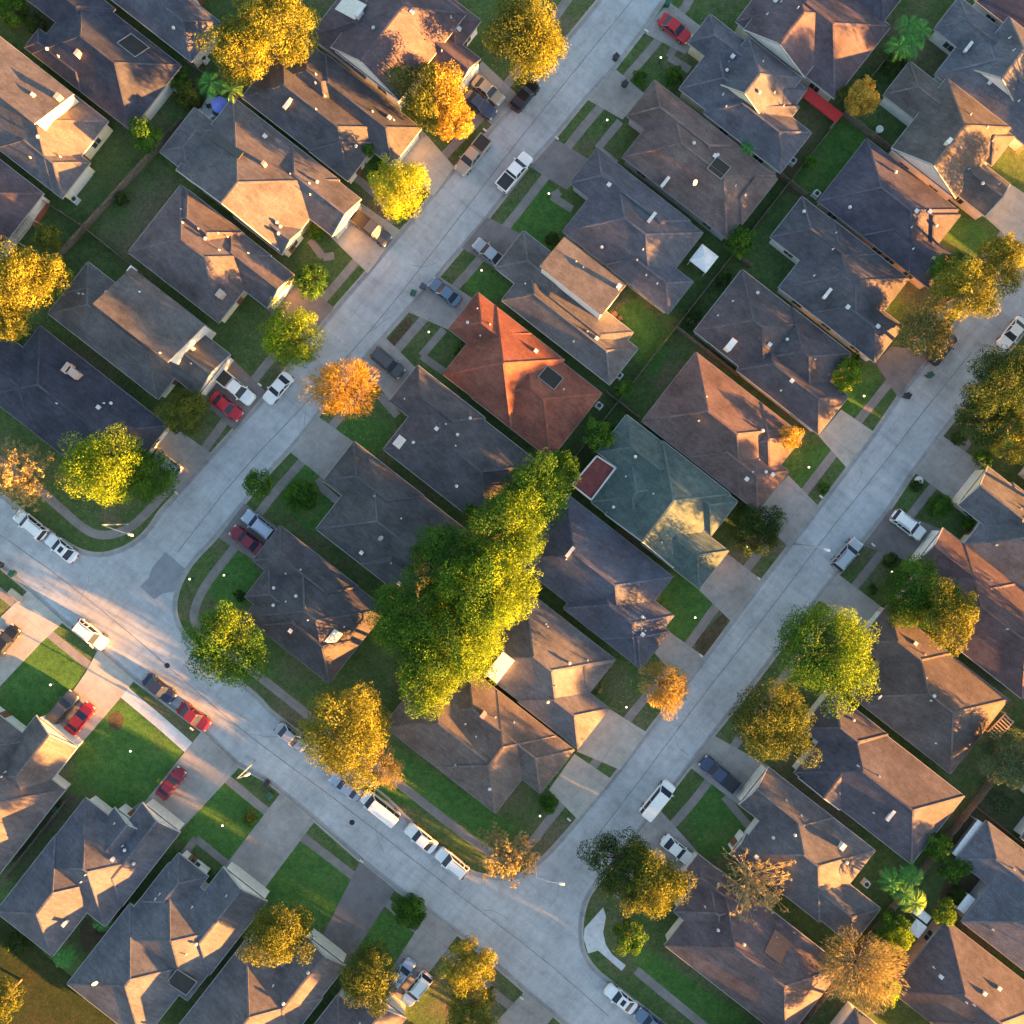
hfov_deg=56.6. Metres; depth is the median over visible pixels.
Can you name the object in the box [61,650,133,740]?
driveway
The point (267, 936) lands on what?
broadleaf tree
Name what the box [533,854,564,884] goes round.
street lamp
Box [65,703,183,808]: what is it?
lawn
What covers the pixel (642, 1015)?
parked car
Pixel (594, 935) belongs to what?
sidewalk
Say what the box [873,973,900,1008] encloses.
broadleaf tree
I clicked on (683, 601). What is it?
lawn
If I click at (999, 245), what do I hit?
broadleaf tree
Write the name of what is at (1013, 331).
parked car
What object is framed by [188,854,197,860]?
door
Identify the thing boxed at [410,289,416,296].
wheeled bin
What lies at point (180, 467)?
parked car
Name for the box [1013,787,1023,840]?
house
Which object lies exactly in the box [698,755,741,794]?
parked pickup truck
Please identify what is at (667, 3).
wheeled bin
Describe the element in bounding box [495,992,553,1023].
driveway
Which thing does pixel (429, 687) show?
broadleaf tree
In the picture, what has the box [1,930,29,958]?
shrub
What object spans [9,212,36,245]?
garage door
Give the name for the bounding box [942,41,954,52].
window
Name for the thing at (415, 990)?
parked suv
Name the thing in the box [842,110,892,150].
wooden fence
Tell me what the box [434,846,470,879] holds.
parked suv
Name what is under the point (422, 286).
wheeled bin
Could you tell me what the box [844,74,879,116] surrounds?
broadleaf tree
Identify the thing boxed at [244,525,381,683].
house
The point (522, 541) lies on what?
broadleaf tree
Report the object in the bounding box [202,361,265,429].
driveway
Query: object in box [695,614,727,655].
bare soil
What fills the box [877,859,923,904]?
palm
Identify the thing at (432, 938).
driveway
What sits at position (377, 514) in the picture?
house
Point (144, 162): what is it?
wooden fence
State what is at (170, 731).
sidewalk
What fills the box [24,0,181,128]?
house
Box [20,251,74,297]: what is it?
broadleaf tree
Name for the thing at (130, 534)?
street lamp
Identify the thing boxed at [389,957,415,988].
parked car
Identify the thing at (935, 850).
broadleaf tree
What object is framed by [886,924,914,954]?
broadleaf tree
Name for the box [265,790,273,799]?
wheeled bin
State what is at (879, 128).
patio table
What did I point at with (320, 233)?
shrub
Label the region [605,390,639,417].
wooden fence
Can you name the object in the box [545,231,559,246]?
shrub
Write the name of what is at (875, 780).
house
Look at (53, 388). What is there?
house
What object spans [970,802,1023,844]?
wooden fence
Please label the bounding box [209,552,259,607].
lawn
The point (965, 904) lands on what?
patio awning
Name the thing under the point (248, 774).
street lamp
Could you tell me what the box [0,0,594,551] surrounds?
lawn
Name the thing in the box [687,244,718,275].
gazebo
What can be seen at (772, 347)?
house
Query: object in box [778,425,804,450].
broadleaf tree
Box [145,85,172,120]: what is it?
garage door
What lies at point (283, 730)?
parked car
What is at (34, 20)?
shrub
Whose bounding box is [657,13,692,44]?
parked car
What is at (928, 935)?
window
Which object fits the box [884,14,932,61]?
palm
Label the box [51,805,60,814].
wheeled bin
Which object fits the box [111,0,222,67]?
house
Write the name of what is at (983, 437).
broadleaf tree
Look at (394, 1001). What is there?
garage door
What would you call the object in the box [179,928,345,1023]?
house
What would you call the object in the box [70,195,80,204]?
air conditioner
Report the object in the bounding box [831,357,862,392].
broadleaf tree
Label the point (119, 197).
shrub
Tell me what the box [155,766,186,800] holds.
parked car
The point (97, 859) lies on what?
house
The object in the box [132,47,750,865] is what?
garden path
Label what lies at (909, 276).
window
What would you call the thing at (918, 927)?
garden shed
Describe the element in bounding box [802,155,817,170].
shrub
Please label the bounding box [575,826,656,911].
broadleaf tree
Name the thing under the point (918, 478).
planter
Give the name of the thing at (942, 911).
broadleaf tree
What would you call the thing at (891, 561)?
shrub
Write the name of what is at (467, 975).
broadleaf tree
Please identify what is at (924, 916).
garden shed
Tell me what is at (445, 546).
broadleaf tree
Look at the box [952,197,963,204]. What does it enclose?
window
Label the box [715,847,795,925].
bare tree
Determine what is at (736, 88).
house
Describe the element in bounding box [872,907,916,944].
broadleaf tree
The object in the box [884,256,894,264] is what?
window
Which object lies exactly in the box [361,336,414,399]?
driveway
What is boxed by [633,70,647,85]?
shrub
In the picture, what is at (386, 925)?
lawn
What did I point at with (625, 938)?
broadleaf tree
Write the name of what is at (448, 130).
broadleaf tree
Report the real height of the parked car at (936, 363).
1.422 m
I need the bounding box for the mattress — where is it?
[7,588,23,602]
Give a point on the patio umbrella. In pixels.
(218, 104)
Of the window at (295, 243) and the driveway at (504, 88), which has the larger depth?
the driveway at (504, 88)
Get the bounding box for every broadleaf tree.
[0,235,56,320]
[0,304,33,342]
[0,975,26,1023]
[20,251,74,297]
[30,222,66,252]
[54,421,149,508]
[116,448,180,503]
[126,116,163,154]
[153,387,211,437]
[181,598,271,691]
[192,13,274,86]
[232,0,321,67]
[235,900,316,969]
[242,467,273,503]
[256,297,326,370]
[290,264,329,301]
[292,680,393,797]
[337,938,403,1018]
[361,144,374,157]
[366,152,430,219]
[366,578,448,675]
[382,60,466,135]
[388,196,412,223]
[393,592,508,689]
[395,640,467,722]
[398,521,483,606]
[432,541,543,643]
[435,97,474,142]
[436,933,498,999]
[445,982,499,1023]
[455,485,548,578]
[462,502,477,522]
[476,0,570,86]
[493,447,571,531]
[516,16,567,81]
[539,449,582,491]
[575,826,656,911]
[581,416,615,452]
[612,917,648,956]
[619,845,697,920]
[724,226,757,258]
[728,503,787,557]
[728,678,822,769]
[771,601,881,718]
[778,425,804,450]
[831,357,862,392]
[835,85,852,105]
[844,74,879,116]
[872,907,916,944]
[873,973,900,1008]
[880,552,964,635]
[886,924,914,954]
[895,294,955,362]
[905,573,981,657]
[922,829,954,861]
[927,251,972,301]
[930,897,956,925]
[931,254,1022,321]
[937,854,973,883]
[952,390,1015,449]
[958,342,1023,417]
[972,727,1023,789]
[973,230,1023,288]
[989,405,1023,464]
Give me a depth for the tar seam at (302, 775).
124.99 m
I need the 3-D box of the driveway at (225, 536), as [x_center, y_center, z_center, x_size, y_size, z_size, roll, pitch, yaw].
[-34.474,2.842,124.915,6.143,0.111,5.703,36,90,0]
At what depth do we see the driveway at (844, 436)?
124.86 m
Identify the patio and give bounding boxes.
[33,203,49,226]
[201,94,215,120]
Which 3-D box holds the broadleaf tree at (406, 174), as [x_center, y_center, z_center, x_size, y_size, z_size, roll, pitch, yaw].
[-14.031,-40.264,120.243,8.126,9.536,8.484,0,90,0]
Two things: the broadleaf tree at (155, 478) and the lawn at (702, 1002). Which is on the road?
the broadleaf tree at (155, 478)
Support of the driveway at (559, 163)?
on the road
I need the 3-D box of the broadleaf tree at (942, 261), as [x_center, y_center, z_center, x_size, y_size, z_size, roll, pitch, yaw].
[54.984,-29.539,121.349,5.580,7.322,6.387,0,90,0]
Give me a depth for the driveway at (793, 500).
124.86 m
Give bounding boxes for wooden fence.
[0,797,69,881]
[33,117,183,284]
[42,200,147,275]
[184,58,233,95]
[444,45,895,623]
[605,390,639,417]
[676,325,739,375]
[721,241,753,267]
[775,172,809,197]
[800,735,1023,1023]
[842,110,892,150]
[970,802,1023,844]
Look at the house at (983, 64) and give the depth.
121.07 m
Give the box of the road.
[0,0,1023,1023]
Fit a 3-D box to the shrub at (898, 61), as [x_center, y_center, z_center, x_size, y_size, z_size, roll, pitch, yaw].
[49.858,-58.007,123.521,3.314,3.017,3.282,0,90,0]
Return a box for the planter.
[914,476,922,484]
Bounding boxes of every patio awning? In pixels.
[797,87,842,127]
[946,815,981,856]
[955,889,975,913]
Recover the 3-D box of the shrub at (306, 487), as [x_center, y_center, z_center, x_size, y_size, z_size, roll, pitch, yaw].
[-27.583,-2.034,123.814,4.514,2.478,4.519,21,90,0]
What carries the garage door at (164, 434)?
in the house at (53, 388)
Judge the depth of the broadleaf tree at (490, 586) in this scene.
112.77 m
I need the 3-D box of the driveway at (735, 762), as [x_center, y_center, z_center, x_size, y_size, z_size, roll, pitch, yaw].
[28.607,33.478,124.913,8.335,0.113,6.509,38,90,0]
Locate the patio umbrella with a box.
[211,96,227,112]
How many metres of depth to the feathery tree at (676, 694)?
116.10 m
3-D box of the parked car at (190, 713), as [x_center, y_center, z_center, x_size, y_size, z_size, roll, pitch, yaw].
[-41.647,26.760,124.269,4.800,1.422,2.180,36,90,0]
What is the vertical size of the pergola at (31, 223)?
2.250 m
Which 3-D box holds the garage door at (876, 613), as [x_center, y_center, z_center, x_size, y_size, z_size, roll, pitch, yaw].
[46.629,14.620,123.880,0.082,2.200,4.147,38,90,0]
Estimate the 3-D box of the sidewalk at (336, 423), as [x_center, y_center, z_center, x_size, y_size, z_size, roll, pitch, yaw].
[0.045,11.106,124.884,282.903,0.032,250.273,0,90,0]
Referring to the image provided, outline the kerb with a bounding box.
[0,0,1023,1023]
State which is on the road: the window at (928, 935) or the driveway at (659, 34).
the driveway at (659, 34)
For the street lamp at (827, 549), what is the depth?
117.54 m
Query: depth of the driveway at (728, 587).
124.86 m
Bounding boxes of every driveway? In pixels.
[0,591,62,685]
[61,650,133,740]
[144,732,238,830]
[157,429,212,491]
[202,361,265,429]
[218,503,277,558]
[225,794,314,886]
[267,277,333,337]
[291,416,352,478]
[323,862,394,963]
[331,202,399,272]
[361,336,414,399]
[385,913,456,1003]
[398,130,453,196]
[408,276,471,328]
[462,61,516,124]
[462,217,519,266]
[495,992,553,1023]
[531,139,587,189]
[549,754,611,818]
[577,710,645,769]
[587,68,642,119]
[637,811,698,872]
[643,3,699,53]
[655,633,704,684]
[692,736,769,803]
[699,554,761,620]
[759,475,817,546]
[819,410,873,466]
[819,575,880,625]
[863,509,940,561]
[876,346,928,396]
[915,436,982,499]
[931,258,982,320]
[985,185,1023,242]
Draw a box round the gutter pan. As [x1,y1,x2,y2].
[0,0,1023,1023]
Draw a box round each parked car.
[0,624,20,656]
[44,533,78,563]
[64,701,95,735]
[141,673,176,703]
[152,450,182,477]
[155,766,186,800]
[176,701,211,731]
[208,391,243,421]
[229,525,263,554]
[262,371,293,404]
[274,721,307,752]
[328,771,363,801]
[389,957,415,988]
[404,822,438,853]
[427,277,462,307]
[462,89,496,119]
[470,74,504,105]
[472,237,502,266]
[509,79,540,112]
[603,983,638,1014]
[634,1007,664,1023]
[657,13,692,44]
[659,833,692,864]
[926,333,957,366]
[996,315,1023,349]
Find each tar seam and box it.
[0,535,607,1015]
[178,0,632,551]
[594,352,971,839]
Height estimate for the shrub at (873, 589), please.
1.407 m
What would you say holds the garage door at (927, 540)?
in the house at (995, 647)
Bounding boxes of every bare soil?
[0,917,116,1023]
[80,899,128,951]
[108,711,123,729]
[389,317,411,345]
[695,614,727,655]
[940,871,979,911]
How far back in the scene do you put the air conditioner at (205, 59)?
124.18 m
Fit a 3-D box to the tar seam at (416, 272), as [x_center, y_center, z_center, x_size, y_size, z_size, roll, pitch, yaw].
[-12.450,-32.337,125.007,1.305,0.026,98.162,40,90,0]
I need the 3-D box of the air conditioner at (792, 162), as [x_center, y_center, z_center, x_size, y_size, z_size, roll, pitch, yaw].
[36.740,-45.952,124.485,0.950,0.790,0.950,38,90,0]
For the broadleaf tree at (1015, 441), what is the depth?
116.94 m
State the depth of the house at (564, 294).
121.14 m
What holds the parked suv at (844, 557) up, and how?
on the road
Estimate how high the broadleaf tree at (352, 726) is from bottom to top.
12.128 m
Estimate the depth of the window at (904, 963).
123.39 m
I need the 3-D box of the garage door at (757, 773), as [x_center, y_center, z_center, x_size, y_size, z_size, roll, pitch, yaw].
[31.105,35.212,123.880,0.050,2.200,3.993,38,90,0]
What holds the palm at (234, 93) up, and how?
on the lawn at (158, 180)
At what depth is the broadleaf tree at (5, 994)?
119.82 m
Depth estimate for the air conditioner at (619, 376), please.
124.12 m
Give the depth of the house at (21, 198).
121.64 m
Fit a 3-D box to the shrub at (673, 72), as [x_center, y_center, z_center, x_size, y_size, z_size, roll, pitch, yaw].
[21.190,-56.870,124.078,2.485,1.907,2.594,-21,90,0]
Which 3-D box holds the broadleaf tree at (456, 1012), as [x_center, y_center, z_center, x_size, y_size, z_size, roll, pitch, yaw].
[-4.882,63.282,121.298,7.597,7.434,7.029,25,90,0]
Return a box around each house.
[0,36,112,199]
[0,159,49,258]
[0,325,169,490]
[0,706,82,873]
[0,796,184,956]
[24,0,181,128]
[47,261,233,399]
[66,850,269,1023]
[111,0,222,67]
[128,185,294,323]
[159,97,361,256]
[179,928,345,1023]
[241,40,421,183]
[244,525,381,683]
[309,0,481,110]
[314,983,406,1023]
[316,441,473,607]
[383,365,534,530]
[384,668,574,813]
[442,292,601,457]
[471,592,615,748]
[494,230,637,384]
[515,493,673,667]
[562,148,703,313]
[590,414,737,588]
[622,80,777,240]
[641,352,803,511]
[664,851,842,1023]
[678,13,811,173]
[693,269,851,434]
[728,764,880,942]
[735,0,890,101]
[769,196,908,362]
[792,691,964,864]
[816,138,960,288]
[830,1002,876,1023]
[850,605,1008,773]
[856,0,900,20]
[879,61,1014,219]
[887,918,1023,1023]
[896,527,1023,698]
[929,0,1023,150]
[951,818,1023,970]
[952,466,1023,590]
[973,0,1023,27]
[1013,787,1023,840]
[1018,467,1023,478]
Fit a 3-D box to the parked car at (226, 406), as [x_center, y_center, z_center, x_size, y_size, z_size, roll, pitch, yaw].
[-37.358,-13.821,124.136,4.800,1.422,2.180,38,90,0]
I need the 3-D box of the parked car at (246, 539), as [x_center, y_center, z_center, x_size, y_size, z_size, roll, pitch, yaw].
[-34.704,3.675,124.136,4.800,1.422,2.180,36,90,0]
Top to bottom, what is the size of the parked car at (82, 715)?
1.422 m
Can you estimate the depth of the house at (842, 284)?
121.18 m
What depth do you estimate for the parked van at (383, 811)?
122.97 m
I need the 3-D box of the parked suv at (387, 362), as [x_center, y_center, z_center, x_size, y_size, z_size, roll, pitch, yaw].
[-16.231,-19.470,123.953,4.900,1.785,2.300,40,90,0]
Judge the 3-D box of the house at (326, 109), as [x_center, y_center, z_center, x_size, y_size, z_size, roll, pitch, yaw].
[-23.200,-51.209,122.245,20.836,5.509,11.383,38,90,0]
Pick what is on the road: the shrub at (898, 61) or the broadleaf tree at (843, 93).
the broadleaf tree at (843, 93)
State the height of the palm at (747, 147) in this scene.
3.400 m
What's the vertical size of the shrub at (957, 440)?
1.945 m
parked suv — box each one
[13,509,49,540]
[45,690,79,723]
[72,618,108,649]
[241,509,276,540]
[369,346,405,378]
[400,970,433,1006]
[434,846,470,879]
[830,537,863,572]
[889,509,926,540]
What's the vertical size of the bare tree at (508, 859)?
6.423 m
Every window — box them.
[91,137,101,148]
[190,858,201,866]
[290,239,297,250]
[377,84,387,95]
[753,155,763,163]
[783,250,792,258]
[809,82,819,92]
[826,211,837,220]
[871,247,882,254]
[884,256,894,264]
[898,962,907,974]
[902,271,912,279]
[923,929,933,941]
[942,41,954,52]
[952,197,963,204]
[985,13,996,22]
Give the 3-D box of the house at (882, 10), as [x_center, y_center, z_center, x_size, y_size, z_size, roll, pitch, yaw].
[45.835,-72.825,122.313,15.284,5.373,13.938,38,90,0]
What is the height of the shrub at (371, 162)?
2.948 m
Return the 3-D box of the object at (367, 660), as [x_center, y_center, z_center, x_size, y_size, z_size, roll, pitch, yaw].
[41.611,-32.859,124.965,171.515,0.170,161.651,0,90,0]
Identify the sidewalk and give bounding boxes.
[0,0,1023,1023]
[121,688,191,751]
[584,908,625,970]
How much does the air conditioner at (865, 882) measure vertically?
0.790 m
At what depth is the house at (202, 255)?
121.05 m
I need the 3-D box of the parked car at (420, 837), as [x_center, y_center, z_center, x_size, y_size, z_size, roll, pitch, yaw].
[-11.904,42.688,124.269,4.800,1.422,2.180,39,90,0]
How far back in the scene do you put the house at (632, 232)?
121.21 m
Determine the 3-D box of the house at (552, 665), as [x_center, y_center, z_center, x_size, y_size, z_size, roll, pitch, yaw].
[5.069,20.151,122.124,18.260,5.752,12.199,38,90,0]
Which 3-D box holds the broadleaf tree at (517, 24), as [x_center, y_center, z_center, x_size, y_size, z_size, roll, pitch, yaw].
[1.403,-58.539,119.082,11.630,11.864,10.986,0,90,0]
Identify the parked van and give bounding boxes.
[360,789,400,828]
[639,779,675,821]
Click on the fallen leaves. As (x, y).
(627, 662)
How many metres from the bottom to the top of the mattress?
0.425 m
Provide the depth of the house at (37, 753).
121.24 m
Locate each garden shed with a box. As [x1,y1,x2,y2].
[907,902,931,923]
[909,913,926,937]
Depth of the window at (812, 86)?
123.49 m
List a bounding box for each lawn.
[0,0,594,551]
[0,639,83,726]
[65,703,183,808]
[181,783,262,858]
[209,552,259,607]
[264,844,348,931]
[277,465,330,531]
[338,416,389,456]
[358,912,413,983]
[361,750,513,847]
[464,268,507,300]
[510,184,571,248]
[611,300,667,375]
[631,949,749,1023]
[659,578,712,641]
[689,785,743,856]
[782,445,830,488]
[790,121,863,196]
[834,364,879,417]
[946,216,989,254]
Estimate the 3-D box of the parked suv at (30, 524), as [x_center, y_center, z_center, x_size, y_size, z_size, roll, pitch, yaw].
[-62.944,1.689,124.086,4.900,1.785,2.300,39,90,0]
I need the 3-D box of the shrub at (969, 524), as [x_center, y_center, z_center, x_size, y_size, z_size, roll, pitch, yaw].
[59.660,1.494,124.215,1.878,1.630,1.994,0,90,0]
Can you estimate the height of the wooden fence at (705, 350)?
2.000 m
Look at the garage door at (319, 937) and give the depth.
123.76 m
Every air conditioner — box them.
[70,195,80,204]
[201,55,209,64]
[594,401,603,410]
[616,372,623,380]
[788,157,796,166]
[810,189,820,199]
[860,877,870,888]
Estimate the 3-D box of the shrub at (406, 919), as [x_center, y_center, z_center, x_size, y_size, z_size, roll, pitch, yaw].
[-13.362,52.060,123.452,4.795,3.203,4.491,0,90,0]
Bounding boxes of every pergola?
[13,216,40,245]
[985,711,1013,738]
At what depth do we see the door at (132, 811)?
123.61 m
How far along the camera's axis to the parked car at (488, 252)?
123.82 m
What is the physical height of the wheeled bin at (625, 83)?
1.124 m
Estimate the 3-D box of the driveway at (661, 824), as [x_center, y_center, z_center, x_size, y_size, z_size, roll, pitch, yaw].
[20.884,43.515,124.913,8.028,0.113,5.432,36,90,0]
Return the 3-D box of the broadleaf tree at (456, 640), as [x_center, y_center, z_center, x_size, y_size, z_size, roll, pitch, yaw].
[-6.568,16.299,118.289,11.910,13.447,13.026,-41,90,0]
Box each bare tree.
[0,436,54,517]
[476,822,541,888]
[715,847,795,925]
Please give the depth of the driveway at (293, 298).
124.86 m
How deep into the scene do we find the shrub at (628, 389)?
122.23 m
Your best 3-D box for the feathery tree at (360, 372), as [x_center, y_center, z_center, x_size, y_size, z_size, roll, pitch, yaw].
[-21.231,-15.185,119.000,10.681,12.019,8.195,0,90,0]
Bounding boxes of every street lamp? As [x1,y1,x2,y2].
[102,523,133,536]
[236,760,255,778]
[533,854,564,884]
[795,543,829,551]
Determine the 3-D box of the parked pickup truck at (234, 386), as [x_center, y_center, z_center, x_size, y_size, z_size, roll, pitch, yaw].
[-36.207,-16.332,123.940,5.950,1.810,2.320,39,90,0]
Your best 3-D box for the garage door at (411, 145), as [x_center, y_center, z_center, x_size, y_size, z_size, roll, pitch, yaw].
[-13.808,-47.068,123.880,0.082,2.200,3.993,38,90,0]
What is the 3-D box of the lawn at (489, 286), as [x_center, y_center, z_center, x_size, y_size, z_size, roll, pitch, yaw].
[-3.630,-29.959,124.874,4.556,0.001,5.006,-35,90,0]
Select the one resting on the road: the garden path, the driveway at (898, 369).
the driveway at (898, 369)
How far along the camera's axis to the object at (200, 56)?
123.85 m
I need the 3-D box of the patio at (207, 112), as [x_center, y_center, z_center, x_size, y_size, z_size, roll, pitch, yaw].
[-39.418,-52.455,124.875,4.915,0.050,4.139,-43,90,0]
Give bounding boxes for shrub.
[0,0,29,28]
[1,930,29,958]
[24,11,47,33]
[115,192,128,206]
[170,69,193,91]
[172,77,202,109]
[232,589,245,601]
[240,809,257,827]
[284,479,319,513]
[307,224,326,241]
[364,156,383,178]
[390,892,426,930]
[399,898,413,912]
[454,346,460,355]
[539,794,558,814]
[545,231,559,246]
[590,678,604,694]
[603,422,616,434]
[613,380,634,396]
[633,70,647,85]
[664,65,682,85]
[683,309,701,327]
[716,272,732,288]
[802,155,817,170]
[818,482,829,494]
[849,353,859,361]
[866,584,877,595]
[882,53,909,79]
[882,551,901,567]
[909,480,924,492]
[926,494,954,519]
[946,884,965,904]
[950,430,966,445]
[960,516,975,530]
[972,447,994,467]
[992,793,1014,815]
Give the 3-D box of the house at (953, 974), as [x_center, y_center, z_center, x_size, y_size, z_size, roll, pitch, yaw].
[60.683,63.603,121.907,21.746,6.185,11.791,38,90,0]
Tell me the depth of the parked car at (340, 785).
124.06 m
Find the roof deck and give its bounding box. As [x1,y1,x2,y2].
[571,455,615,499]
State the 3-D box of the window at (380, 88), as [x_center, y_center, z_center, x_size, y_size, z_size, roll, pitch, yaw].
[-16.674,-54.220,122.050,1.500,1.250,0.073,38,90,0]
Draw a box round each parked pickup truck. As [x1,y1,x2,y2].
[215,369,255,405]
[349,208,391,247]
[454,132,491,176]
[495,151,532,193]
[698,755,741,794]
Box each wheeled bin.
[7,570,16,577]
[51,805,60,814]
[263,779,270,787]
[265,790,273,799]
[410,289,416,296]
[419,282,425,289]
[612,52,619,61]
[621,79,628,87]
[663,0,670,7]
[902,392,911,398]
[924,371,934,378]
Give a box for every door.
[0,710,11,717]
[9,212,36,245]
[46,719,78,740]
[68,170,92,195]
[127,809,135,816]
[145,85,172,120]
[150,432,167,452]
[151,802,180,824]
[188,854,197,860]
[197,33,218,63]
[205,362,230,390]
[232,865,264,892]
[236,297,243,304]
[274,282,293,305]
[314,931,342,957]
[338,207,356,234]
[356,166,361,175]
[378,983,401,1009]
[397,139,415,164]
[462,68,476,91]
[682,853,693,870]
[729,836,737,846]
[739,768,761,796]
[804,695,824,718]
[862,611,880,631]
[913,534,935,556]
[953,474,978,498]
[964,528,974,534]
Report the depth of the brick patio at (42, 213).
124.50 m
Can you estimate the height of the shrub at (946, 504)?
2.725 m
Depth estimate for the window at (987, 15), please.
123.15 m
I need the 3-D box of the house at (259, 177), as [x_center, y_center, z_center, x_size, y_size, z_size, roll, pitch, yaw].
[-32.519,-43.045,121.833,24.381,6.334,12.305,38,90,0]
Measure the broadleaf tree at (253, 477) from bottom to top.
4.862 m
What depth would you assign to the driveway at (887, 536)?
124.86 m
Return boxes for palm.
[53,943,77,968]
[92,917,113,932]
[198,70,227,99]
[221,83,243,103]
[740,140,755,155]
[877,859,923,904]
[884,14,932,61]
[899,886,926,914]
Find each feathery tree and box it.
[294,358,382,422]
[361,744,405,790]
[637,657,690,721]
[816,925,909,1018]
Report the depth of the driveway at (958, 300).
124.86 m
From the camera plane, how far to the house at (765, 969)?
120.88 m
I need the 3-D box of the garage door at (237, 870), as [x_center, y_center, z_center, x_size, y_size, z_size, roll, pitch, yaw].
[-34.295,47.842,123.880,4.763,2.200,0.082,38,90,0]
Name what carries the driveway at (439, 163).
on the road
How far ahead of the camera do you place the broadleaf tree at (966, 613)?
115.44 m
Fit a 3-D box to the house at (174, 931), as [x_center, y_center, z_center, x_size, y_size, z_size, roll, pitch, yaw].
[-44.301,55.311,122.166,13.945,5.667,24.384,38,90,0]
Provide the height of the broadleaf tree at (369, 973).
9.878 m
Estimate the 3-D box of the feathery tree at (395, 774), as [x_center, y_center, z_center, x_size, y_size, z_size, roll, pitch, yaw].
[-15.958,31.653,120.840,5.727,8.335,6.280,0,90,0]
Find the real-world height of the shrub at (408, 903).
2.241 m
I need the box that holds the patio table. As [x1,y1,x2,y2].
[875,125,883,133]
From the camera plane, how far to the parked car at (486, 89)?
123.93 m
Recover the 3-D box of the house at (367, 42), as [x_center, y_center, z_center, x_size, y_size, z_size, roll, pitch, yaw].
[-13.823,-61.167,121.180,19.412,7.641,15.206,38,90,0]
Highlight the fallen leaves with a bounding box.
[0,2,1022,1022]
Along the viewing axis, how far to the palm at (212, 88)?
121.49 m
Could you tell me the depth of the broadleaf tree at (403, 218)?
122.20 m
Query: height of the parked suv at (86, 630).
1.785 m
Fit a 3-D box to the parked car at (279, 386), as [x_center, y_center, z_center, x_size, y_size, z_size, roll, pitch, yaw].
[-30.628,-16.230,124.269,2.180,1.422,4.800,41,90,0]
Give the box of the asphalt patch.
[140,552,184,598]
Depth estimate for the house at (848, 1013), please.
122.00 m

